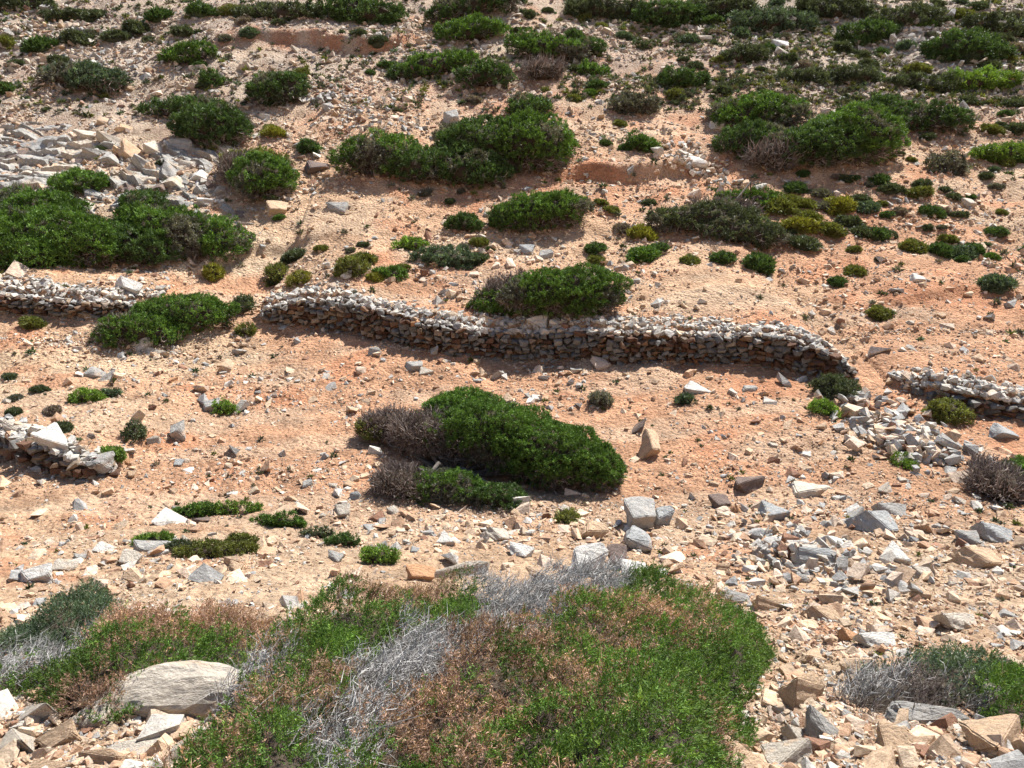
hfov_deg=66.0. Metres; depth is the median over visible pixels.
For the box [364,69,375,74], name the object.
tussock
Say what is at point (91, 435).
rock
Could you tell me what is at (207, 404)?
rock
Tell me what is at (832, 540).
rock
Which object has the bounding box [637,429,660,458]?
rock
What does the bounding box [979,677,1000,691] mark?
rock
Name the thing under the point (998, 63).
tussock
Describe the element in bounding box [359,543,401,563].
bush
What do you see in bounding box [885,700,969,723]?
rock
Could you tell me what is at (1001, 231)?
tussock
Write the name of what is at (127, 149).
bedrock outcrop
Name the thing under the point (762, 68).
tussock
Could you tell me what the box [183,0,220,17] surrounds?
tussock
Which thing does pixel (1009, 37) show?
tussock
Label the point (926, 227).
tussock
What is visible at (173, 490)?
rock
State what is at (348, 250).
tussock
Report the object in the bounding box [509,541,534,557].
rock
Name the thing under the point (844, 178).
tussock
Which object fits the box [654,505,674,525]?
rock
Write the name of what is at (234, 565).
rock
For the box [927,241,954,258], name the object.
tussock
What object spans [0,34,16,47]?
tussock
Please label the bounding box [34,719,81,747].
rock
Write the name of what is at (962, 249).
tussock
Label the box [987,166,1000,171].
tussock
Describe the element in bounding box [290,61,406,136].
stone heap
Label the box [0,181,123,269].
windswept shrub
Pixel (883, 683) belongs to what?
rock
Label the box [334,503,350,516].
rock
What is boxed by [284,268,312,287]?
bush
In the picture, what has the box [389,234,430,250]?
bush
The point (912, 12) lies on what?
bush
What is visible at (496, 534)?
rock
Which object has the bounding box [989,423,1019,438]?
rock
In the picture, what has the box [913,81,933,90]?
tussock
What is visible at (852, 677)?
rock
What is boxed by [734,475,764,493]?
rock
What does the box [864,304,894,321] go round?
tussock
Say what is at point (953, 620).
rock
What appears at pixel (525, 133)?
windswept shrub
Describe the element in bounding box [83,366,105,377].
rock
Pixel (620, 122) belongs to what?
tussock
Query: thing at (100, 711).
rock
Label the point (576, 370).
rock
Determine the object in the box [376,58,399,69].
tussock
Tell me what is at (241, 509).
rock
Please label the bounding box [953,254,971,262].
tussock
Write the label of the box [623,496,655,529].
rock
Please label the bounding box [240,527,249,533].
rock
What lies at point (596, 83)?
tussock
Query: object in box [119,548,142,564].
rock
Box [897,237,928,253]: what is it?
tussock
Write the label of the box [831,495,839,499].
rock
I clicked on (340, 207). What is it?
rock
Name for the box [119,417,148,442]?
bush
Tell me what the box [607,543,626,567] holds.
rock
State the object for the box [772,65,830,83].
bush
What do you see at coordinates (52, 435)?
rock
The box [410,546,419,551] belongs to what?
rock
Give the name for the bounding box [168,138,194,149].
rock
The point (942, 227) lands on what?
tussock
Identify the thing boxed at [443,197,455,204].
tussock
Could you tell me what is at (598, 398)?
bush
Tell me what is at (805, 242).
tussock
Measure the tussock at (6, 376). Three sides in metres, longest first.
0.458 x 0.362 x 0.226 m
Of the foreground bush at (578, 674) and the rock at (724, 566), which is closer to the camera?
the foreground bush at (578, 674)
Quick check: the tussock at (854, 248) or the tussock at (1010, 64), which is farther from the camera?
the tussock at (1010, 64)
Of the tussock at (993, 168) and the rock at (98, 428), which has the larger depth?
the tussock at (993, 168)
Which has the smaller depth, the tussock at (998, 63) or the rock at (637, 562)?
the rock at (637, 562)
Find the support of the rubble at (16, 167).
on the ground at (316, 430)
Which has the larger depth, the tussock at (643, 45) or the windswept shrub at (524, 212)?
the tussock at (643, 45)
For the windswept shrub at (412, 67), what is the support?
on the ground at (316, 430)
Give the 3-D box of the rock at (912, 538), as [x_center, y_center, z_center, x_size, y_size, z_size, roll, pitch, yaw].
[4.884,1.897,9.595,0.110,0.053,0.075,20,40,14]
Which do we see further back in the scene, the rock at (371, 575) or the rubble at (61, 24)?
the rubble at (61, 24)
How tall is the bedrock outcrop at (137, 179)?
2.948 m
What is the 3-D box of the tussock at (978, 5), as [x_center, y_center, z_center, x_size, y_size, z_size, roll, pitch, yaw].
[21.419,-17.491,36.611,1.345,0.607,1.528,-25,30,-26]
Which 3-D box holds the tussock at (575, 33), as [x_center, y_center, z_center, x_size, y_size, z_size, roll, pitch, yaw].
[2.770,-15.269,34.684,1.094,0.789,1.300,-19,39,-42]
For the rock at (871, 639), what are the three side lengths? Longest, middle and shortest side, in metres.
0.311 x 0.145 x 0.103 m
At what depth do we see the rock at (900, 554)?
8.60 m
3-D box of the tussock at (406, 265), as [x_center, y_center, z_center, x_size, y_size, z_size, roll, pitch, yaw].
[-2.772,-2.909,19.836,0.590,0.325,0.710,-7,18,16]
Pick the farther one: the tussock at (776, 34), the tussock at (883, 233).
the tussock at (776, 34)
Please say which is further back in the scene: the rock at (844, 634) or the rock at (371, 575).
the rock at (371, 575)
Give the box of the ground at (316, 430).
[0,0,1023,767]
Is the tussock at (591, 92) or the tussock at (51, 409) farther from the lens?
the tussock at (591, 92)
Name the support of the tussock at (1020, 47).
on the ground at (316, 430)
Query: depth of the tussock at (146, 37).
34.35 m
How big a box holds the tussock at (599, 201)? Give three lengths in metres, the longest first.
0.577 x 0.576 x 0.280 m
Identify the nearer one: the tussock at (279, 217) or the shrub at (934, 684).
the shrub at (934, 684)
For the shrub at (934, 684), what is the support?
on the ground at (316, 430)
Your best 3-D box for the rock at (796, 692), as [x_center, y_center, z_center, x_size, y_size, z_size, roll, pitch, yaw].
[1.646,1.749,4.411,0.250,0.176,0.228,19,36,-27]
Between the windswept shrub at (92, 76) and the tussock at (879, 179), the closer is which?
the tussock at (879, 179)
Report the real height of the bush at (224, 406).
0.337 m
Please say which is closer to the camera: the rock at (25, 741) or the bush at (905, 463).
the rock at (25, 741)
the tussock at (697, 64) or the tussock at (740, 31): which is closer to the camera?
the tussock at (697, 64)
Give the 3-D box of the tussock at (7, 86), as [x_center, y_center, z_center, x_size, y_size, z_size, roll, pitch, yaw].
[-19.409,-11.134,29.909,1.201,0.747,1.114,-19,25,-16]
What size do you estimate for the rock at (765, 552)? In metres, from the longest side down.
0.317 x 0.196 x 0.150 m
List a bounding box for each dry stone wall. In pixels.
[0,274,170,320]
[0,413,121,483]
[260,281,858,380]
[886,364,1023,422]
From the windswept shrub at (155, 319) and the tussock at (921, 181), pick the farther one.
the tussock at (921, 181)
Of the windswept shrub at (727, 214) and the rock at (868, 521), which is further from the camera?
the windswept shrub at (727, 214)
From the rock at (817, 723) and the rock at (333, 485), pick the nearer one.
the rock at (817, 723)
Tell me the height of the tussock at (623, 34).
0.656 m
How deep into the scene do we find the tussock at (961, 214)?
22.54 m
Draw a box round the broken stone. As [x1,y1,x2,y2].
[0,504,1023,767]
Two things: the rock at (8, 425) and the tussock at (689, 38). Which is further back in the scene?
the tussock at (689, 38)
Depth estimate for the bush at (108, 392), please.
14.78 m
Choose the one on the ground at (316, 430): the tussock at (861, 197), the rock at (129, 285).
the tussock at (861, 197)
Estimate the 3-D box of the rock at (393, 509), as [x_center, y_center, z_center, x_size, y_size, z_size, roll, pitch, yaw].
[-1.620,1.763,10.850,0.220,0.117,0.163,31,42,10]
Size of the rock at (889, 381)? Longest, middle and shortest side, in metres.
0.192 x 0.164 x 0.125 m
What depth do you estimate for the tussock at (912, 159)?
25.54 m
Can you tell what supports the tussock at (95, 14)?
on the ground at (316, 430)
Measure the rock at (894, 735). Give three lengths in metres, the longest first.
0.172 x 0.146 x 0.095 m
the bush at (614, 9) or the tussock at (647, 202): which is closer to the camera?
the tussock at (647, 202)
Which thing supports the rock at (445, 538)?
on the ground at (316, 430)
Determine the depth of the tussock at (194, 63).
31.69 m
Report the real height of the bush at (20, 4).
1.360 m
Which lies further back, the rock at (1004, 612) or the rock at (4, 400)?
the rock at (4, 400)
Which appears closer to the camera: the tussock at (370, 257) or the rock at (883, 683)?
the rock at (883, 683)
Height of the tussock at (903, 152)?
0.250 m
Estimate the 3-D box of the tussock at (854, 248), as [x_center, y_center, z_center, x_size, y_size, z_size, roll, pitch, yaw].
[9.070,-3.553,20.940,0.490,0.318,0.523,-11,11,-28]
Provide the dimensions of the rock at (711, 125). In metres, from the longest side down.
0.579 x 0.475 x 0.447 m
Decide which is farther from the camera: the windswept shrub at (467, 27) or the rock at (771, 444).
the windswept shrub at (467, 27)
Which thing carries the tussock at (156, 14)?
on the ground at (316, 430)
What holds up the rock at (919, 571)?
on the rubble at (160, 725)
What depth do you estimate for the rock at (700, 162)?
25.20 m
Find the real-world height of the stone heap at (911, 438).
0.460 m
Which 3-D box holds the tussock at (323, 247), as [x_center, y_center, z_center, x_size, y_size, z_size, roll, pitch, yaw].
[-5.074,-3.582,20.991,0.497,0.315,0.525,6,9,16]
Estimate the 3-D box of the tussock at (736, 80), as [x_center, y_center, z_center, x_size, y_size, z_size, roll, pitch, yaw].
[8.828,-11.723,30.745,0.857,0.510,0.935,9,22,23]
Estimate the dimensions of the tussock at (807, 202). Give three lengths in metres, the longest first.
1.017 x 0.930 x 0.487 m
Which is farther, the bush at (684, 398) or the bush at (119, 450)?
the bush at (684, 398)
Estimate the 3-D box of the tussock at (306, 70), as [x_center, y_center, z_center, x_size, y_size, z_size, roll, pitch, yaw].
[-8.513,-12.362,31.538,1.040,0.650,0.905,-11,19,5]
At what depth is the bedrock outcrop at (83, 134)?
27.32 m
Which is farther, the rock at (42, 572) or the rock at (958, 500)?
the rock at (958, 500)
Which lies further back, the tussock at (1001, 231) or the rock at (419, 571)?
the tussock at (1001, 231)
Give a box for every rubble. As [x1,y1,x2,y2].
[0,0,194,103]
[0,5,1023,767]
[0,119,90,200]
[34,122,257,212]
[834,0,1023,81]
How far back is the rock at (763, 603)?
6.60 m
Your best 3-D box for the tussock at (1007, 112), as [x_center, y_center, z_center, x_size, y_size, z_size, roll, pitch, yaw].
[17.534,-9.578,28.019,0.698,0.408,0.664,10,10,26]
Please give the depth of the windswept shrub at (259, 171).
23.56 m
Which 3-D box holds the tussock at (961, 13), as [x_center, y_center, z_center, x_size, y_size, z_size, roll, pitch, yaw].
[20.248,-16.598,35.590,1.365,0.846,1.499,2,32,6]
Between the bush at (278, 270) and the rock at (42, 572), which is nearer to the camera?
the rock at (42, 572)
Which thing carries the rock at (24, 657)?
on the ground at (316, 430)
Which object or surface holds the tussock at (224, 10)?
on the ground at (316, 430)
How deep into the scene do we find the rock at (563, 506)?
10.96 m
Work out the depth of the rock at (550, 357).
16.94 m
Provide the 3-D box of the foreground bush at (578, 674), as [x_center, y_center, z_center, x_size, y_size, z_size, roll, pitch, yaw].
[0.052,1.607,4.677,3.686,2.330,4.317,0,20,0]
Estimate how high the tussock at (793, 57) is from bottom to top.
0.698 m
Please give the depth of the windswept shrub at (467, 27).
34.22 m
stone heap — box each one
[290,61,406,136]
[648,128,743,191]
[696,513,928,610]
[797,376,978,482]
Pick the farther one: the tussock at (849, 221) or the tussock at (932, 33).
the tussock at (932, 33)
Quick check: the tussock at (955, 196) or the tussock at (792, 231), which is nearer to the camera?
the tussock at (792, 231)
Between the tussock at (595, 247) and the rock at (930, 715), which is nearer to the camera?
the rock at (930, 715)
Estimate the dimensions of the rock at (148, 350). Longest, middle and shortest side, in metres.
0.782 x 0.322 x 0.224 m
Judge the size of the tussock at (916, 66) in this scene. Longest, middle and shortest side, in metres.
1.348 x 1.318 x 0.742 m
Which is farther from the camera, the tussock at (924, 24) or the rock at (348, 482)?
the tussock at (924, 24)
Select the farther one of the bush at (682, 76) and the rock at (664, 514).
the bush at (682, 76)
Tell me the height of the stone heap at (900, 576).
1.488 m
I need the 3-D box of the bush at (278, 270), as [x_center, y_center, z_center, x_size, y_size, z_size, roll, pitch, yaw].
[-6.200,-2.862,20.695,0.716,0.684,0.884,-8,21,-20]
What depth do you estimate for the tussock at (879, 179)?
24.21 m
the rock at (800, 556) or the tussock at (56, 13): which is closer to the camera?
the rock at (800, 556)
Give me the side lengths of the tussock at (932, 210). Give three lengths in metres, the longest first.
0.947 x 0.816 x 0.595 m
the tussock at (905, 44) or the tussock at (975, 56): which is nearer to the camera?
the tussock at (975, 56)
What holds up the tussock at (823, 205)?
on the ground at (316, 430)
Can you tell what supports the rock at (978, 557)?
on the ground at (316, 430)
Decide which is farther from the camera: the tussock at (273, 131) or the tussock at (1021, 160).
the tussock at (273, 131)
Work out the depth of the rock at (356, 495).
11.35 m
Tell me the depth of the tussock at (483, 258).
20.31 m
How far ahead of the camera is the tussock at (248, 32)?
33.71 m
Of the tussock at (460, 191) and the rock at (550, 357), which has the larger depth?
the tussock at (460, 191)
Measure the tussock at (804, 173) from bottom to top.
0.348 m
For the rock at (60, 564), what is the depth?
8.36 m
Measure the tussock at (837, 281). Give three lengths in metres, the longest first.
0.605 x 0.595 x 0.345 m
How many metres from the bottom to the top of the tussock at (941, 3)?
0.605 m
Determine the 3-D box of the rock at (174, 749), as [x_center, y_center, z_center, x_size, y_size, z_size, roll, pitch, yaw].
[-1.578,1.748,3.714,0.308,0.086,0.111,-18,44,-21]
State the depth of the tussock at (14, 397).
14.34 m
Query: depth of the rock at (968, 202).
23.18 m
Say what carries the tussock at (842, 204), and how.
on the ground at (316, 430)
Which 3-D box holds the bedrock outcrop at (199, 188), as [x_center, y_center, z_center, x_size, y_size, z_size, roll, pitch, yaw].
[-9.270,-6.075,24.459,1.827,1.840,5.478,-10,22,-25]
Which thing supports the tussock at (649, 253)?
on the ground at (316, 430)
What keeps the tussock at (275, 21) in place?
on the ground at (316, 430)
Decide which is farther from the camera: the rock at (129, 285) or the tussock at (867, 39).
the tussock at (867, 39)
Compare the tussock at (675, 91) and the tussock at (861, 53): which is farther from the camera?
the tussock at (861, 53)
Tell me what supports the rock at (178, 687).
on the ground at (316, 430)
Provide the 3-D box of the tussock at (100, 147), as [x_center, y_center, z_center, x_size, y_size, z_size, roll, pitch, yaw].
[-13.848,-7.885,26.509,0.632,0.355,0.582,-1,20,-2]
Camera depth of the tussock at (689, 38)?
34.07 m
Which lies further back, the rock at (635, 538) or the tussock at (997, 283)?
the tussock at (997, 283)
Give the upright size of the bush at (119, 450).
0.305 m
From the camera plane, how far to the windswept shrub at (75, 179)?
23.66 m
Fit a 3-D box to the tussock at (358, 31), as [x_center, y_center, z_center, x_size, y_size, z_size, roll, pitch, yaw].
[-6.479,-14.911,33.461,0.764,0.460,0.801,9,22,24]
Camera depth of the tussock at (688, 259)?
19.82 m
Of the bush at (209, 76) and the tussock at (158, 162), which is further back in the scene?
the bush at (209, 76)
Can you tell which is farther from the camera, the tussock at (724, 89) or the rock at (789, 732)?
the tussock at (724, 89)
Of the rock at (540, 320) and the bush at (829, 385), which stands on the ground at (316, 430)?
the bush at (829, 385)
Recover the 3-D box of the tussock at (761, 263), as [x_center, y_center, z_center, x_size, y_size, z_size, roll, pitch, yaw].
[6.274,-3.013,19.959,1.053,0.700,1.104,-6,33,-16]
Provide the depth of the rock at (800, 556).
8.47 m
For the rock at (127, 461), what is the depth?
12.49 m
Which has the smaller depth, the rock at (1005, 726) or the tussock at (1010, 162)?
the rock at (1005, 726)
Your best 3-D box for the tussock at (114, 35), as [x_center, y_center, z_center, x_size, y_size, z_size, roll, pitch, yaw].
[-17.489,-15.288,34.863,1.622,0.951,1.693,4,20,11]
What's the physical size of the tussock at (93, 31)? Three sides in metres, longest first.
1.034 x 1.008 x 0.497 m
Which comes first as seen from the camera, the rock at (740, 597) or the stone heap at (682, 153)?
the rock at (740, 597)
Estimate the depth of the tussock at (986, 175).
24.66 m
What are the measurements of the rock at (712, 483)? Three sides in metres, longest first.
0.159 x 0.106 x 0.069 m
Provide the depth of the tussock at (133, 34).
34.86 m
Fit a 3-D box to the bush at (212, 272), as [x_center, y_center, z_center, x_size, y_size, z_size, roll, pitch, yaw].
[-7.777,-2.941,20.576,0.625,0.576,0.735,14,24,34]
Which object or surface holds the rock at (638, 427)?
on the ground at (316, 430)
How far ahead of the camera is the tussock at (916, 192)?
23.44 m
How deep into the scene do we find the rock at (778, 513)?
10.57 m
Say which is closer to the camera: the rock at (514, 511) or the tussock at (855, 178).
the rock at (514, 511)
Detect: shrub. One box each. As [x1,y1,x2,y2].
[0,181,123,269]
[30,58,134,95]
[44,164,112,194]
[86,291,246,348]
[90,187,257,270]
[136,93,256,148]
[153,39,218,66]
[163,531,261,559]
[171,498,361,546]
[206,145,300,202]
[243,68,311,108]
[323,90,580,188]
[349,385,629,510]
[384,45,480,81]
[423,0,522,42]
[452,57,518,89]
[465,260,634,319]
[486,187,597,234]
[503,26,608,82]
[644,181,793,249]
[704,88,982,175]
[817,638,1023,728]
[954,449,1023,504]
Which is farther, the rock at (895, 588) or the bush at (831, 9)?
the bush at (831, 9)
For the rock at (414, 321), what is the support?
on the ground at (316, 430)
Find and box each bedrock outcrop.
[0,121,119,190]
[0,124,71,176]
[33,123,132,202]
[79,130,190,213]
[99,141,249,206]
[172,153,253,224]
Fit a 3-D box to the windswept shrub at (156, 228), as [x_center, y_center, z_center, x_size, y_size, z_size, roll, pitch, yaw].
[-9.047,-4.235,21.333,4.242,1.966,3.549,0,20,0]
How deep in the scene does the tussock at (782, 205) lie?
22.85 m
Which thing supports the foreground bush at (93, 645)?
on the ground at (316, 430)
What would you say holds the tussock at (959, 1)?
on the ground at (316, 430)
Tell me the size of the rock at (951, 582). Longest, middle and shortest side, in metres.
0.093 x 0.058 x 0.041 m
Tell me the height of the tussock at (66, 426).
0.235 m
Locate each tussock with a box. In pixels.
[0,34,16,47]
[0,81,15,94]
[1,372,17,380]
[3,405,23,416]
[4,58,25,66]
[6,393,23,402]
[17,315,47,329]
[20,33,62,52]
[27,384,51,392]
[36,8,49,14]
[41,404,62,415]
[44,6,69,21]
[45,54,69,64]
[56,27,96,46]
[57,419,74,433]
[65,5,87,18]
[79,8,107,20]
[82,28,98,36]
[94,145,107,150]
[98,26,132,42]
[121,18,151,34]
[125,32,137,39]
[140,35,152,40]
[142,5,175,22]
[155,158,163,165]
[168,23,195,37]
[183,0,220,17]
[190,60,207,67]
[194,81,217,89]
[216,3,240,16]
[217,34,231,42]
[234,15,253,25]
[239,24,259,38]
[257,125,289,137]
[259,98,273,106]
[267,277,279,285]
[270,18,289,25]
[271,213,285,220]
[279,246,307,263]
[292,66,310,75]
[312,244,329,251]
[344,247,355,253]
[349,28,367,35]
[350,250,377,267]
[355,241,369,246]
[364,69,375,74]
[365,271,384,282]
[367,33,388,48]
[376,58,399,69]
[396,263,411,271]
[416,189,430,196]
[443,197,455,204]
[456,188,466,194]
[464,94,483,102]
[464,252,490,265]
[467,236,489,246]
[512,26,524,32]
[518,8,537,18]
[541,6,554,13]
[564,27,584,38]
[566,63,578,71]
[566,93,582,100]
[575,12,593,20]
[582,88,597,96]
[583,78,608,89]
[584,240,608,253]
[586,253,605,265]
[593,198,609,205]
[594,21,608,26]
[599,138,613,145]
[602,205,620,213]
[612,119,627,126]
[612,221,631,234]
[614,30,635,39]
[617,142,631,150]
[624,244,661,263]
[626,222,659,240]
[634,40,651,50]
[640,198,657,205]
[650,241,670,251]
[663,87,683,98]
[673,32,700,43]
[676,55,689,61]
[678,253,701,264]
[681,90,694,97]
[686,60,703,68]
[701,13,725,23]
[706,249,736,264]
[707,28,721,34]
[709,55,729,63]
[715,84,734,95]
[727,77,747,85]
[729,25,751,38]
[741,249,777,276]
[754,65,767,71]
[761,42,776,49]
[764,195,799,216]
[767,0,785,6]
[772,32,781,37]
[779,51,800,62]
[779,215,822,233]
[780,32,791,37]
[782,180,809,194]
[783,193,803,208]
[785,229,797,235]
[787,233,822,251]
[790,59,813,68]
[793,197,818,209]
[794,169,811,177]
[795,208,824,221]
[808,187,834,197]
[816,201,831,210]
[818,220,847,238]
[822,195,858,216]
[826,274,848,287]
[829,40,852,51]
[830,173,839,179]
[832,214,868,227]
[838,173,852,184]
[843,263,868,276]
[844,48,855,53]
[844,244,863,252]
[848,224,874,237]
[849,175,860,181]
[850,193,873,201]
[852,49,872,57]
[853,32,881,45]
[856,200,881,213]
[858,57,881,69]
[863,181,874,186]
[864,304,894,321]
[865,225,893,241]
[867,172,892,185]
[873,46,890,53]
[876,181,906,194]
[877,200,888,206]
[879,210,895,218]
[882,74,909,87]
[890,229,898,238]
[891,206,910,216]
[893,39,918,50]
[896,150,905,155]
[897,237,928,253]
[899,61,933,73]
[904,184,935,198]
[905,156,918,161]
[910,178,933,186]
[913,18,938,26]
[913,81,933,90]
[917,203,947,218]
[919,132,937,140]
[922,224,933,231]
[924,30,939,37]
[926,168,938,172]
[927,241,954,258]
[930,0,946,6]
[935,48,952,59]
[935,224,947,229]
[936,233,959,243]
[937,15,954,23]
[937,186,953,192]
[942,207,952,215]
[944,192,963,201]
[947,7,977,19]
[949,210,970,217]
[950,0,969,3]
[950,243,979,260]
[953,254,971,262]
[958,52,983,63]
[958,94,979,104]
[963,241,985,254]
[964,0,990,10]
[965,194,976,199]
[973,272,1018,294]
[977,58,1004,69]
[977,171,994,180]
[979,122,1006,134]
[980,241,992,246]
[983,225,1011,237]
[983,251,1003,260]
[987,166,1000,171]
[987,182,1005,189]
[991,32,1019,42]
[995,121,1006,127]
[995,208,1008,215]
[996,108,1015,116]
[996,158,1017,167]
[999,97,1023,107]
[1004,121,1023,135]
[1005,63,1014,69]
[1006,9,1023,18]
[1007,55,1020,61]
[1009,41,1023,53]
[1012,155,1023,163]
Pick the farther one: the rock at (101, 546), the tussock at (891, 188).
the tussock at (891, 188)
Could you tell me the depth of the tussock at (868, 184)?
24.18 m
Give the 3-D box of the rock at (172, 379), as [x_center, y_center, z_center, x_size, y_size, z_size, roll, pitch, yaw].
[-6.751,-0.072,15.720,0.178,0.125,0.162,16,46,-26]
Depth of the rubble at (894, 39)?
33.92 m
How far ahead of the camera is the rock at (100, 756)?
3.64 m
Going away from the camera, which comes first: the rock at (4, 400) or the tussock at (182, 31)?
the rock at (4, 400)
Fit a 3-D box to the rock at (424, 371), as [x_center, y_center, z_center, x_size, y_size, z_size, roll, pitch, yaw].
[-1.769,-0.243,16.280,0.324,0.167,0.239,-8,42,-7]
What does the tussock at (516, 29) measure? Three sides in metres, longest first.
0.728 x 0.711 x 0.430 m
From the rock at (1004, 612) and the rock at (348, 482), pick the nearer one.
the rock at (1004, 612)
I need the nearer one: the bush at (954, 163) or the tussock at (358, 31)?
the bush at (954, 163)
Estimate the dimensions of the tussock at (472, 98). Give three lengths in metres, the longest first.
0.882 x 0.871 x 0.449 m
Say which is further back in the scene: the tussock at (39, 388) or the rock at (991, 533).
the tussock at (39, 388)
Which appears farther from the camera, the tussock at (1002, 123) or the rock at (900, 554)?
the tussock at (1002, 123)
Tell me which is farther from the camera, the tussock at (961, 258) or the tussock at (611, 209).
the tussock at (611, 209)
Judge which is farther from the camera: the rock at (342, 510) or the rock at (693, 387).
the rock at (693, 387)
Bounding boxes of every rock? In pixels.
[0,419,38,431]
[0,728,35,752]
[1,398,10,402]
[4,652,36,663]
[18,703,58,721]
[19,563,53,582]
[29,759,73,767]
[32,422,67,456]
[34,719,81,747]
[52,558,77,570]
[66,697,112,727]
[74,553,86,558]
[78,748,128,764]
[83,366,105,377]
[87,433,95,438]
[87,475,95,479]
[90,451,114,473]
[91,541,114,552]
[95,426,102,432]
[98,370,114,381]
[99,660,242,720]
[109,737,159,754]
[115,276,142,294]
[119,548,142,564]
[124,458,131,464]
[126,470,135,477]
[133,540,170,551]
[141,347,169,356]
[146,435,161,443]
[164,731,205,762]
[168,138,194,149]
[168,376,177,382]
[169,488,177,493]
[170,420,185,440]
[174,459,183,466]
[191,517,210,523]
[203,398,219,411]
[207,532,216,535]
[229,560,243,570]
[231,349,246,354]
[235,504,251,514]
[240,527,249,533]
[266,200,287,216]
[283,496,296,500]
[302,479,312,488]
[304,160,329,174]
[326,202,348,214]
[328,483,337,487]
[328,550,343,562]
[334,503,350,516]
[343,479,354,486]
[349,491,360,499]
[366,572,380,578]
[368,347,381,356]
[386,505,398,514]
[405,361,422,370]
[406,564,435,580]
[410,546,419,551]
[411,318,421,336]
[419,366,433,374]
[434,560,489,578]
[436,530,454,545]
[443,110,458,123]
[473,359,480,364]
[480,527,509,542]
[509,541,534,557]
[510,508,519,515]
[519,244,534,254]
[525,566,565,579]
[526,315,547,327]
[539,249,553,258]
[540,347,553,361]
[560,504,568,511]
[571,368,581,372]
[571,542,608,575]
[580,520,608,538]
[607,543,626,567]
[621,559,647,580]
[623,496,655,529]
[623,525,652,551]
[632,418,645,433]
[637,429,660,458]
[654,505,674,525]
[684,380,710,393]
[688,156,707,168]
[708,119,724,128]
[708,481,718,485]
[708,493,731,508]
[716,562,729,570]
[718,735,768,767]
[719,589,749,603]
[730,505,741,512]
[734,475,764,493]
[742,385,757,391]
[751,595,795,610]
[752,546,768,558]
[758,500,789,519]
[760,738,812,765]
[769,442,777,447]
[770,39,788,47]
[777,671,824,708]
[780,723,803,739]
[790,547,845,568]
[791,481,829,498]
[795,648,824,663]
[796,571,809,582]
[800,605,839,619]
[805,704,838,738]
[819,535,843,546]
[821,471,828,478]
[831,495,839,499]
[837,627,856,641]
[844,510,898,532]
[847,506,863,516]
[847,672,860,682]
[852,632,895,646]
[858,433,866,438]
[869,679,892,687]
[871,502,906,517]
[874,720,913,748]
[878,482,892,492]
[883,586,901,596]
[884,541,910,564]
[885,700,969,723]
[886,378,892,384]
[896,477,906,481]
[904,419,913,423]
[906,320,914,324]
[908,536,918,541]
[909,273,926,282]
[910,565,934,578]
[931,612,976,630]
[936,312,946,317]
[947,546,1001,568]
[947,581,956,584]
[951,496,965,503]
[954,530,979,544]
[958,714,1021,752]
[961,198,976,207]
[970,521,1012,542]
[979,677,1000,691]
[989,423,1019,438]
[998,608,1018,617]
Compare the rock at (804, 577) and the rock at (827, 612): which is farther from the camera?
the rock at (804, 577)
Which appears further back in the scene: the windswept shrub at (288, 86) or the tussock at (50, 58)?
the tussock at (50, 58)
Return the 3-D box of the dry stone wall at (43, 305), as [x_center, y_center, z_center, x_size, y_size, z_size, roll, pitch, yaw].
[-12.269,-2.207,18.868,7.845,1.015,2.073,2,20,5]
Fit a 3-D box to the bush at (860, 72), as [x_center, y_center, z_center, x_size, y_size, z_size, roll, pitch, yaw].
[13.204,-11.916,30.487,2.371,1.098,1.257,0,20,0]
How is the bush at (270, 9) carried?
on the ground at (316, 430)
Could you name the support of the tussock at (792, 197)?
on the ground at (316, 430)
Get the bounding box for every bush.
[0,0,59,12]
[0,576,286,726]
[66,386,105,403]
[96,445,127,463]
[99,387,124,397]
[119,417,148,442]
[128,529,176,545]
[149,544,778,767]
[197,66,226,86]
[200,262,225,281]
[211,395,242,414]
[229,0,324,20]
[232,292,256,313]
[233,320,256,336]
[262,260,288,286]
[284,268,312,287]
[296,136,324,154]
[307,0,410,24]
[332,254,371,277]
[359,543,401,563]
[371,263,409,281]
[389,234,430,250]
[407,243,480,269]
[442,210,484,232]
[552,507,581,524]
[562,0,653,20]
[576,58,611,75]
[587,389,615,407]
[607,90,661,116]
[623,127,661,152]
[629,0,709,28]
[656,64,711,87]
[673,391,697,405]
[689,0,759,17]
[719,38,773,64]
[726,2,820,33]
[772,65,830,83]
[790,0,877,19]
[805,372,862,399]
[806,398,842,417]
[827,61,882,85]
[833,17,903,46]
[865,0,948,26]
[887,451,919,470]
[898,70,964,93]
[919,26,1019,62]
[920,396,977,426]
[922,147,972,175]
[942,62,1023,91]
[960,10,1023,39]
[967,139,1023,163]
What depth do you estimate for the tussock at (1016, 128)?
26.97 m
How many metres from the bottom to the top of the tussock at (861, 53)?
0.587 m
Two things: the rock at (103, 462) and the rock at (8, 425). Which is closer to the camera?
the rock at (103, 462)
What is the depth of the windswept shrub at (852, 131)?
25.48 m
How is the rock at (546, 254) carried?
on the ground at (316, 430)
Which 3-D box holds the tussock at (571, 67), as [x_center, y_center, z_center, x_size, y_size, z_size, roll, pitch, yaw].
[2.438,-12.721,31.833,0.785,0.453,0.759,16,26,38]
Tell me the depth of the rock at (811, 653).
5.33 m
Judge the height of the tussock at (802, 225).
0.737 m
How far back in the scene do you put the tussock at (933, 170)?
24.78 m
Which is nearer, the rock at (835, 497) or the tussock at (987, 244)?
the rock at (835, 497)
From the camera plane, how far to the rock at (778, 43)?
33.55 m
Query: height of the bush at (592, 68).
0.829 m

